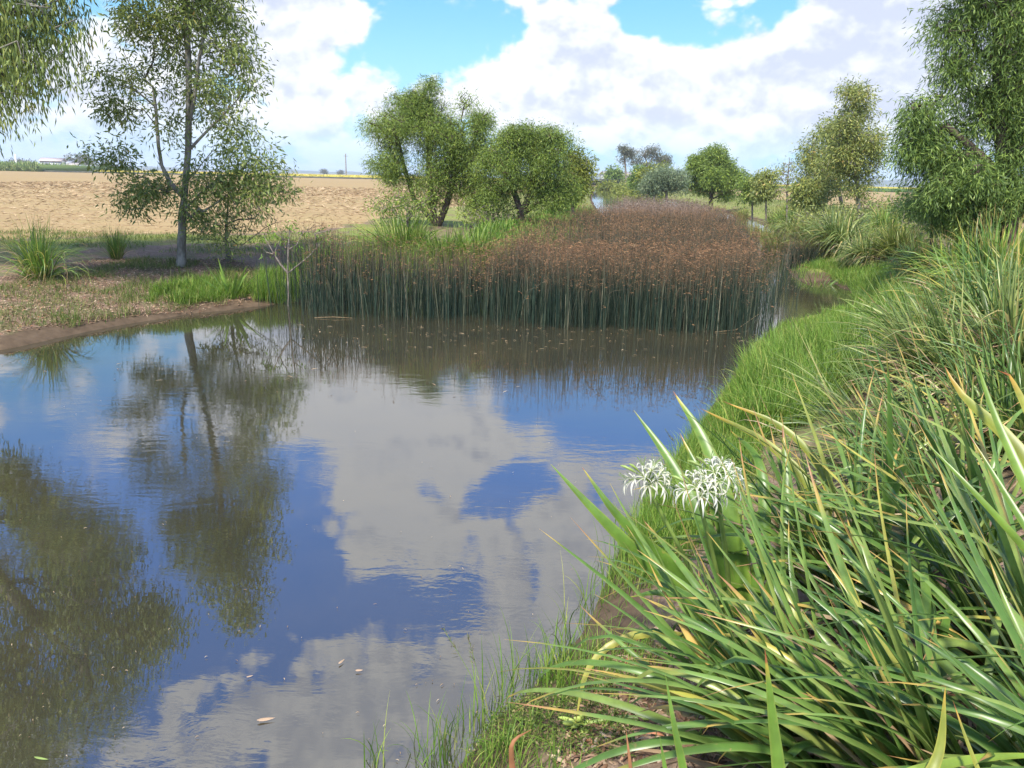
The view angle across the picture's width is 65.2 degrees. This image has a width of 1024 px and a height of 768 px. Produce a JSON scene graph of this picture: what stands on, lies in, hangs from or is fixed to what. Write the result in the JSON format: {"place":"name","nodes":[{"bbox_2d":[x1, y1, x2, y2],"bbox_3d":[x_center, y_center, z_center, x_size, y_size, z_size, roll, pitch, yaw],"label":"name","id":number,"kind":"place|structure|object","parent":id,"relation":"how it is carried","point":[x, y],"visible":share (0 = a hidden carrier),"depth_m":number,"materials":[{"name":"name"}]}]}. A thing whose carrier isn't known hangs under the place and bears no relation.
{"place":"outdoors","nodes":[
{"label":"outdoors","id":0,"kind":"place"},
{"bbox_2d":[38,157,66,164],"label":"farm shed","id":1,"kind":"structure","parent":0,"point":[50,160],"depth_m":412.61,"materials":[{"name":"metal"}]},
{"bbox_2d":[97,163,226,171],"bbox_3d":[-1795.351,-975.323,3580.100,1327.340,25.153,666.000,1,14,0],"label":"hills","id":2,"kind":"structure","parent":0,"point":[152,167],"depth_m":3434.96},
{"bbox_2d":[43,170,521,181],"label":"farm track","id":3,"kind":"structure","parent":0,"point":[222,174],"depth_m":315.58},
{"bbox_2d":[258,168,421,175],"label":"hills","id":4,"kind":"structure","parent":0,"point":[319,172],"depth_m":3320.71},
{"bbox_2d":[0,189,852,767],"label":"water","id":5,"kind":"structure","parent":0,"point":[248,449],"depth_m":6.27,"materials":[{"name":"liquid"}]},
{"bbox_2d":[257,717,273,720],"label":"floating leaf","id":6,"kind":"object","parent":5,"relation":"on","point":[264,719],"visible":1,"depth_m":3.91,"materials":[{"name":"beige plant"}]},
{"bbox_2d":[2,277,833,762],"bbox_3d":[0.361,-1.125,14.767,9.237,0.008,22.837,8,16,26],"label":"floating debris","id":7,"kind":"object","parent":5,"relation":"on","point":[454,395],"visible":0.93,"depth_m":12.11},
{"bbox_2d":[241,193,823,339],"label":"reeds","id":8,"kind":"object","parent":5,"relation":"in","point":[651,263],"visible":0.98,"depth_m":15.21,"materials":[{"name":"plant"}]},
{"bbox_2d":[784,234,834,270],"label":"rush clump","id":9,"kind":"object","parent":5,"relation":"in","point":[808,255],"visible":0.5,"depth_m":24.00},
{"bbox_2d":[0,195,1022,765],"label":"weedy grass","id":10,"kind":"structure","parent":0,"point":[150,263],"depth_m":15.49,"materials":[{"name":"plant"}]},
{"bbox_2d":[0,170,1023,767],"bbox_3d":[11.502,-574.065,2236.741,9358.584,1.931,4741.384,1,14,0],"label":"ground","id":11,"kind":"structure","parent":0,"point":[28,336],"depth_m":18.44,"materials":[{"name":"soil"}]},
{"bbox_2d":[7,157,31,163],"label":"horizon tree","id":12,"kind":"object","parent":11,"relation":"on","point":[18,159],"visible":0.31,"depth_m":454.10,"materials":[{"name":"green plant"}]},
{"bbox_2d":[0,210,102,291],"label":"tussock","id":13,"kind":"object","parent":11,"relation":"on","point":[41,264],"visible":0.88,"depth_m":14.93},
{"bbox_2d":[0,0,107,163],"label":"weeping gum tree","id":14,"kind":"object","parent":11,"relation":"on","point":[15,57],"visible":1,"depth_m":13.34,"materials":[{"name":"green plant"}]},
{"bbox_2d":[0,160,131,171],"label":"sugar cane","id":15,"kind":"object","parent":11,"relation":"on","point":[33,166],"visible":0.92,"depth_m":314.59,"materials":[{"name":"green plant"}]},
{"bbox_2d":[64,156,84,162],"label":"horizon tree","id":16,"kind":"object","parent":11,"relation":"on","point":[69,159],"visible":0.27,"depth_m":441.91,"materials":[{"name":"green plant"}]},
{"bbox_2d":[64,153,94,164],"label":"horizon tree","id":17,"kind":"object","parent":11,"relation":"on","point":[81,154],"visible":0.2,"depth_m":452.19,"materials":[{"name":"green plant"}]},
{"bbox_2d":[76,157,95,164],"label":"horizon tree","id":18,"kind":"object","parent":11,"relation":"on","point":[78,160],"visible":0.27,"depth_m":433.43,"materials":[{"name":"green plant"}]},
{"bbox_2d":[93,224,139,259],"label":"tussock","id":19,"kind":"object","parent":11,"relation":"on","point":[115,252],"visible":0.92,"depth_m":17.63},
{"bbox_2d":[66,0,303,267],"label":"gum tree","id":20,"kind":"object","parent":11,"relation":"on","point":[195,17],"visible":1,"depth_m":16.69,"materials":[{"name":"green plant"}]},
{"bbox_2d":[201,259,259,298],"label":"swamp lily","id":21,"kind":"object","parent":11,"relation":"on","point":[235,288],"visible":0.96,"depth_m":15.83,"materials":[{"name":"green plant"}]},
{"bbox_2d":[187,156,311,264],"bbox_3d":[-6.117,-3.769,18.203,3.321,2.823,1.914,1,14,0],"label":"gum sapling","id":22,"kind":"object","parent":11,"relation":"on","point":[230,226],"visible":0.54,"depth_m":18.22,"materials":[{"name":"green plant"}]},
{"bbox_2d":[0,180,505,239],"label":"cane stubble","id":23,"kind":"object","parent":11,"relation":"on","point":[85,184],"visible":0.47,"depth_m":53.93,"materials":[{"name":"plant"}]},
{"bbox_2d":[243,220,333,256],"bbox_3d":[-5.299,-3.543,19.586,2.376,0.968,1.252,1,14,0],"label":"dry brush","id":24,"kind":"object","parent":11,"relation":"on","point":[290,236],"visible":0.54,"depth_m":19.55,"materials":[{"name":"grey plant"}]},
{"bbox_2d":[253,219,334,300],"bbox_3d":[-4.298,-2.198,15.849,1.611,2.073,0.702,1,14,0],"label":"young tree","id":25,"kind":"object","parent":11,"relation":"on","point":[280,241],"visible":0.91,"depth_m":15.75,"materials":[{"name":"green plant"}]},
{"bbox_2d":[95,170,542,181],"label":"yellow crop","id":26,"kind":"object","parent":11,"relation":"on","point":[338,175],"visible":0.16,"depth_m":326.60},
{"bbox_2d":[293,219,403,247],"bbox_3d":[-3.999,-3.475,19.380,2.706,1.038,1.812,1,14,0],"label":"dry brush","id":27,"kind":"object","parent":11,"relation":"on","point":[328,234],"visible":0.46,"depth_m":19.18,"materials":[{"name":"grey plant"}]},
{"bbox_2d":[348,204,457,263],"bbox_3d":[-2.433,-3.219,18.603,3.087,2.099,2.992,7,16,22],"label":"tussock","id":28,"kind":"object","parent":11,"relation":"on","point":[414,233],"visible":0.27,"depth_m":18.22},
{"bbox_2d":[360,179,447,226],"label":"bush","id":29,"kind":"object","parent":11,"relation":"on","point":[418,204],"visible":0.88,"depth_m":29.09,"materials":[{"name":"green plant"}]},
{"bbox_2d":[353,72,501,225],"bbox_3d":[-2.997,-8.636,29.857,5.839,5.647,3.976,1,14,0],"label":"wattle tree","id":30,"kind":"object","parent":11,"relation":"on","point":[421,116],"visible":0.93,"depth_m":29.36,"materials":[{"name":"green plant"}]},
{"bbox_2d":[399,220,489,280],"bbox_3d":[-1.566,-2.873,18.144,2.532,1.776,2.612,11,17,33],"label":"tussock","id":31,"kind":"object","parent":11,"relation":"on","point":[449,241],"visible":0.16,"depth_m":17.77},
{"bbox_2d":[440,627,490,721],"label":"seeding grass","id":32,"kind":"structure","parent":11,"relation":"on","point":[454,645],"depth_m":3.38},
{"bbox_2d":[432,215,517,270],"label":"tussock","id":33,"kind":"object","parent":11,"relation":"on","point":[477,238],"visible":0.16,"depth_m":18.39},
{"bbox_2d":[467,633,485,735],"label":"seeding grass","id":34,"kind":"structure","parent":11,"relation":"on","point":[477,673],"depth_m":3.22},
{"bbox_2d":[452,190,529,229],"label":"bush","id":35,"kind":"object","parent":11,"relation":"on","point":[486,213],"visible":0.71,"depth_m":29.02,"materials":[{"name":"green plant"}]},
{"bbox_2d":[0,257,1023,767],"bbox_3d":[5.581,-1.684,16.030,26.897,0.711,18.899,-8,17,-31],"label":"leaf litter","id":36,"kind":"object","parent":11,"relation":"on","point":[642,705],"visible":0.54,"depth_m":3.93,"materials":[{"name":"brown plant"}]},
{"bbox_2d":[341,424,683,767],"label":"water edge grass","id":37,"kind":"structure","parent":11,"relation":"on","point":[444,735],"depth_m":4.05,"materials":[{"name":"plant"}]},
{"bbox_2d":[509,729,531,767],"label":"dead leaf","id":38,"kind":"object","parent":11,"relation":"on","point":[511,755],"visible":1,"depth_m":2.69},
{"bbox_2d":[465,116,589,224],"bbox_3d":[0.576,-7.304,28.523,4.633,4.321,3.092,1,14,0],"label":"wattle tree","id":39,"kind":"object","parent":11,"relation":"on","point":[525,142],"visible":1,"depth_m":28.11,"materials":[{"name":"green plant"}]},
{"bbox_2d":[141,204,941,439],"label":"grass","id":40,"kind":"structure","parent":11,"relation":"on","point":[794,348],"depth_m":10.12,"materials":[{"name":"plant"}]},
{"bbox_2d":[467,673,636,760],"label":"creeping weeds","id":41,"kind":"object","parent":11,"relation":"on","point":[557,705],"visible":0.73,"depth_m":3.65,"materials":[{"name":"green plant"}]},
{"bbox_2d":[553,139,605,213],"bbox_3d":[2.934,-9.692,38.766,3.171,4.154,2.789,1,14,0],"label":"leafy shrub tree","id":42,"kind":"object","parent":11,"relation":"on","point":[580,168],"visible":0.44,"depth_m":38.34,"materials":[{"name":"green plant"}]},
{"bbox_2d":[558,715,648,733],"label":"lily fruit stalk","id":43,"kind":"object","parent":11,"relation":"on","point":[570,721],"visible":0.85,"depth_m":3.57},
{"bbox_2d":[589,179,619,185],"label":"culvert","id":44,"kind":"object","parent":11,"relation":"on","point":[593,183],"visible":0.07,"depth_m":227.41,"materials":[{"name":"concrete"}]},
{"bbox_2d":[595,178,617,189],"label":"bush","id":45,"kind":"object","parent":11,"relation":"on","point":[607,185],"visible":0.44,"depth_m":217.72,"materials":[{"name":"green plant"}]},
{"bbox_2d":[601,163,624,180],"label":"bush","id":46,"kind":"object","parent":11,"relation":"on","point":[616,173],"visible":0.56,"depth_m":230.69,"materials":[{"name":"green plant"}]},
{"bbox_2d":[599,171,631,180],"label":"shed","id":47,"kind":"structure","parent":11,"relation":"on","point":[601,175],"depth_m":381.42,"materials":[{"name":"metal"}]},
{"bbox_2d":[611,182,630,192],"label":"bush","id":48,"kind":"object","parent":11,"relation":"on","point":[617,189],"visible":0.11,"depth_m":174.23,"materials":[{"name":"green plant"}]},
{"bbox_2d":[619,174,630,184],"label":"bush","id":49,"kind":"object","parent":11,"relation":"on","point":[625,179],"visible":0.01,"depth_m":183.14,"materials":[{"name":"green plant"}]},
{"bbox_2d":[615,142,638,181],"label":"distant gum tree","id":50,"kind":"object","parent":11,"relation":"on","point":[626,151],"visible":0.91,"depth_m":196.61,"materials":[{"name":"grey plant"}]},
{"bbox_2d":[614,185,639,194],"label":"bush","id":51,"kind":"object","parent":11,"relation":"on","point":[626,191],"visible":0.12,"depth_m":144.70,"materials":[{"name":"green plant"}]},
{"bbox_2d":[626,163,646,192],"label":"dark bush","id":52,"kind":"object","parent":11,"relation":"on","point":[631,183],"visible":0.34,"depth_m":115.52,"materials":[{"name":"green plant"}]},
{"bbox_2d":[632,143,664,166],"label":"distant gum tree","id":53,"kind":"object","parent":11,"relation":"on","point":[649,151],"visible":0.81,"depth_m":192.02,"materials":[{"name":"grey plant"}]},
{"bbox_2d":[627,187,671,199],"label":"bush","id":54,"kind":"object","parent":11,"relation":"on","point":[639,196],"visible":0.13,"depth_m":115.96,"materials":[{"name":"green plant"}]},
{"bbox_2d":[633,160,674,202],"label":"yellow bush","id":55,"kind":"object","parent":11,"relation":"on","point":[638,175],"visible":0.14,"depth_m":88.69,"materials":[{"name":"grey plant"}]},
{"bbox_2d":[634,160,695,201],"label":"silvery bush","id":56,"kind":"object","parent":11,"relation":"on","point":[661,181],"visible":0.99,"depth_m":63.39,"materials":[{"name":"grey plant"}]},
{"bbox_2d":[656,151,673,165],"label":"distant gum tree","id":57,"kind":"object","parent":11,"relation":"on","point":[665,156],"visible":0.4,"depth_m":206.25,"materials":[{"name":"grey plant"}]},
{"bbox_2d":[665,429,692,480],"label":"seeding grass","id":58,"kind":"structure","parent":11,"relation":"on","point":[676,445],"depth_m":5.50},
{"bbox_2d":[436,268,926,767],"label":"bank grass","id":59,"kind":"structure","parent":11,"relation":"on","point":[652,518],"depth_m":5.36,"materials":[{"name":"plant"}]},
{"bbox_2d":[552,391,832,722],"bbox_3d":[0.809,0.743,3.874,1.535,1.239,0.884,-12,20,-42],"label":"swamp lily","id":60,"kind":"object","parent":11,"relation":"on","point":[723,566],"visible":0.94,"depth_m":3.81,"materials":[{"name":"green plant"}]},
{"bbox_2d":[672,198,720,212],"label":"bush","id":61,"kind":"object","parent":11,"relation":"on","point":[699,204],"visible":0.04,"depth_m":68.14,"materials":[{"name":"green plant"}]},
{"bbox_2d":[681,142,751,205],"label":"dome tree","id":62,"kind":"object","parent":11,"relation":"on","point":[713,172],"visible":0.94,"depth_m":68.70,"materials":[{"name":"green plant"}]},
{"bbox_2d":[727,204,753,218],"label":"grass clump","id":63,"kind":"object","parent":11,"relation":"on","point":[742,212],"visible":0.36,"depth_m":60.35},
{"bbox_2d":[741,219,765,230],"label":"grass clump","id":64,"kind":"object","parent":11,"relation":"on","point":[751,225],"visible":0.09,"depth_m":45.29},
{"bbox_2d":[734,173,773,223],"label":"leafy sapling","id":65,"kind":"object","parent":11,"relation":"on","point":[744,189],"visible":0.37,"depth_m":46.54,"materials":[{"name":"green plant"}]},
{"bbox_2d":[501,419,1017,767],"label":"mat rush","id":66,"kind":"object","parent":11,"relation":"on","point":[737,747],"visible":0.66,"depth_m":2.93,"materials":[{"name":"plant"}]},
{"bbox_2d":[626,732,631,767],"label":"dead leaf","id":67,"kind":"object","parent":66,"relation":"on","point":[629,759],"visible":1,"depth_m":2.47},
{"bbox_2d":[748,217,780,236],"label":"grass clump","id":68,"kind":"object","parent":11,"relation":"on","point":[762,231],"visible":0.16,"depth_m":40.12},
{"bbox_2d":[745,166,785,230],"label":"leafy sapling","id":69,"kind":"object","parent":11,"relation":"on","point":[760,192],"visible":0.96,"depth_m":44.35,"materials":[{"name":"green plant"}]},
{"bbox_2d":[754,230,792,254],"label":"tussock","id":70,"kind":"object","parent":11,"relation":"on","point":[770,244],"visible":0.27,"depth_m":30.32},
{"bbox_2d":[758,203,798,230],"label":"grass clump","id":71,"kind":"object","parent":11,"relation":"on","point":[769,216],"visible":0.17,"depth_m":45.06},
{"bbox_2d":[762,201,798,233],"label":"tussock","id":72,"kind":"object","parent":11,"relation":"on","point":[780,216],"visible":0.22,"depth_m":42.96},
{"bbox_2d":[769,154,797,219],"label":"gum sapling","id":73,"kind":"object","parent":11,"relation":"on","point":[785,178],"visible":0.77,"depth_m":38.56,"materials":[{"name":"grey plant"}]},
{"bbox_2d":[768,204,818,240],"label":"tussock","id":74,"kind":"object","parent":11,"relation":"on","point":[782,227],"visible":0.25,"depth_m":34.21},
{"bbox_2d":[781,216,823,248],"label":"tussock","id":75,"kind":"object","parent":11,"relation":"on","point":[794,230],"visible":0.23,"depth_m":29.38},
{"bbox_2d":[591,351,1023,699],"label":"mat rush","id":76,"kind":"object","parent":11,"relation":"on","point":[855,487],"visible":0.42,"depth_m":3.83,"materials":[{"name":"plant"}]},
{"bbox_2d":[782,176,837,221],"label":"leafy sapling","id":77,"kind":"object","parent":11,"relation":"on","point":[809,193],"visible":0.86,"depth_m":34.68,"materials":[{"name":"green plant"}]},
{"bbox_2d":[601,418,1020,767],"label":"mat rush","id":78,"kind":"object","parent":11,"relation":"on","point":[858,731],"visible":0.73,"depth_m":2.74,"materials":[{"name":"plant"}]},
{"bbox_2d":[786,125,849,213],"bbox_3d":[13.627,-9.127,35.781,2.623,4.646,2.300,1,14,0],"label":"gum sapling","id":79,"kind":"object","parent":11,"relation":"on","point":[806,152],"visible":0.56,"depth_m":35.43,"materials":[{"name":"green plant"}]},
{"bbox_2d":[792,273,844,286],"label":"swamp lily","id":80,"kind":"object","parent":11,"relation":"on","point":[831,284],"visible":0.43,"depth_m":21.45,"materials":[{"name":"green plant"}]},
{"bbox_2d":[787,227,850,258],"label":"tussock","id":81,"kind":"object","parent":11,"relation":"on","point":[811,243],"visible":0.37,"depth_m":24.35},
{"bbox_2d":[782,201,874,232],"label":"bush","id":82,"kind":"object","parent":11,"relation":"on","point":[820,213],"visible":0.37,"depth_m":32.15,"materials":[{"name":"green plant"}]},
{"bbox_2d":[802,113,863,215],"bbox_3d":[14.895,-9.980,37.516,3.016,5.182,2.880,1,14,0],"label":"gum tree","id":83,"kind":"object","parent":11,"relation":"on","point":[823,122],"visible":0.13,"depth_m":37.18,"materials":[{"name":"green plant"}]},
{"bbox_2d":[781,197,888,258],"bbox_3d":[10.030,-4.521,24.620,3.336,2.772,3.128,-11,19,-39],"label":"tussock","id":84,"kind":"object","parent":11,"relation":"on","point":[844,232],"visible":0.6,"depth_m":24.22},
{"bbox_2d":[660,651,1023,767],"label":"swamp lily","id":85,"kind":"object","parent":11,"relation":"on","point":[936,760],"visible":0.99,"depth_m":2.30,"materials":[{"name":"green plant"}]},
{"bbox_2d":[777,184,914,188],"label":"yellow crop","id":86,"kind":"object","parent":11,"relation":"on","point":[867,187],"visible":0.07,"depth_m":438.04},
{"bbox_2d":[778,186,914,192],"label":"green crop","id":87,"kind":"object","parent":11,"relation":"on","point":[884,189],"visible":0.14,"depth_m":253.16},
{"bbox_2d":[806,73,894,227],"bbox_3d":[13.817,-9.317,32.556,3.469,6.288,2.785,1,14,0],"label":"gum tree","id":88,"kind":"object","parent":11,"relation":"on","point":[854,151],"visible":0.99,"depth_m":32.20,"materials":[{"name":"green plant"}]},
{"bbox_2d":[828,223,886,269],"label":"tussock","id":89,"kind":"object","parent":11,"relation":"on","point":[853,253],"visible":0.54,"depth_m":22.16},
{"bbox_2d":[817,194,912,226],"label":"bush","id":90,"kind":"object","parent":11,"relation":"on","point":[864,207],"visible":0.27,"depth_m":32.87,"materials":[{"name":"green plant"}]},
{"bbox_2d":[721,353,1023,698],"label":"mat rush","id":91,"kind":"object","parent":11,"relation":"on","point":[1011,554],"visible":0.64,"depth_m":3.32,"materials":[{"name":"plant"}]},
{"bbox_2d":[845,203,914,240],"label":"tussock","id":92,"kind":"object","parent":11,"relation":"on","point":[883,217],"visible":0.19,"depth_m":27.22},
{"bbox_2d":[737,310,1023,525],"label":"mat rush","id":93,"kind":"object","parent":11,"relation":"on","point":[851,414],"visible":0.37,"depth_m":5.43,"materials":[{"name":"plant"}]},
{"bbox_2d":[746,322,1023,603],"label":"mat rush","id":94,"kind":"object","parent":11,"relation":"on","point":[913,449],"visible":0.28,"depth_m":4.27,"materials":[{"name":"plant"}]},
{"bbox_2d":[857,182,929,235],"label":"bush","id":95,"kind":"object","parent":11,"relation":"on","point":[888,208],"visible":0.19,"depth_m":29.23,"materials":[{"name":"green plant"}]},
{"bbox_2d":[847,217,949,267],"bbox_3d":[10.345,-3.563,21.472,2.487,2.013,2.548,3,15,5],"label":"tussock","id":96,"kind":"object","parent":11,"relation":"on","point":[890,241],"visible":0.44,"depth_m":21.26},
{"bbox_2d":[782,461,1023,767],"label":"mat rush","id":97,"kind":"object","parent":11,"relation":"on","point":[998,717],"visible":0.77,"depth_m":2.54,"materials":[{"name":"plant"}]},
{"bbox_2d":[870,231,949,281],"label":"tussock","id":98,"kind":"object","parent":11,"relation":"on","point":[906,265],"visible":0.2,"depth_m":18.82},
{"bbox_2d":[798,257,1023,421],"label":"mat rush","id":99,"kind":"object","parent":11,"relation":"on","point":[941,335],"visible":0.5,"depth_m":7.48,"materials":[{"name":"plant"}]},
{"bbox_2d":[839,271,989,355],"bbox_3d":[4.808,-0.656,9.497,1.787,1.501,1.921,1,14,0],"label":"mat rush","id":100,"kind":"object","parent":11,"relation":"on","point":[924,315],"visible":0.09,"depth_m":9.42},
{"bbox_2d":[815,269,1023,496],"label":"mat rush","id":101,"kind":"object","parent":11,"relation":"on","point":[1008,408],"visible":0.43,"depth_m":5.64,"materials":[{"name":"plant"}]},
{"bbox_2d":[882,218,997,297],"bbox_3d":[8.410,-1.991,15.191,3.166,2.357,2.593,-4,15,-18],"label":"tussock","id":102,"kind":"object","parent":11,"relation":"on","point":[934,256],"visible":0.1,"depth_m":15.10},
{"bbox_2d":[888,181,996,269],"bbox_3d":[9.226,-3.203,17.188,2.428,2.323,1.393,1,14,0],"label":"dark shrub","id":103,"kind":"object","parent":11,"relation":"on","point":[904,216],"visible":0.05,"depth_m":17.17,"materials":[{"name":"green plant"}]},
{"bbox_2d":[869,229,1023,342],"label":"mat rush","id":104,"kind":"object","parent":11,"relation":"on","point":[972,293],"visible":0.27,"depth_m":9.84,"materials":[{"name":"plant"}]},
{"bbox_2d":[872,230,1023,386],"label":"mat rush","id":105,"kind":"object","parent":11,"relation":"on","point":[1010,309],"visible":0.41,"depth_m":7.70,"materials":[{"name":"plant"}]},
{"bbox_2d":[874,0,1023,258],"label":"weeping wattle tree","id":106,"kind":"object","parent":11,"relation":"on","point":[963,183],"visible":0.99,"depth_m":14.55,"materials":[{"name":"green plant"}]},
{"bbox_2d":[901,202,1023,308],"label":"tussock","id":107,"kind":"object","parent":11,"relation":"on","point":[991,240],"visible":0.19,"depth_m":12.87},
{"bbox_2d":[922,354,1023,552],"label":"swamp lily","id":108,"kind":"object","parent":11,"relation":"on","point":[1013,444],"visible":1,"depth_m":3.05,"materials":[{"name":"green plant"}]},
{"bbox_2d":[944,217,1023,307],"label":"mat rush","id":109,"kind":"object","parent":11,"relation":"on","point":[994,264],"visible":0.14,"depth_m":11.10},
{"bbox_2d":[0,0,1023,183],"label":"sky","id":110,"kind":"structure","parent":0,"point":[682,77],"materials":[{"name":"white"}]},
{"bbox_2d":[844,179,1022,187],"bbox_3d":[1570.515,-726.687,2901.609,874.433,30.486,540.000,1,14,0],"label":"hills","id":111,"kind":"structure","parent":0,"point":[887,182],"depth_m":2765.96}
]}

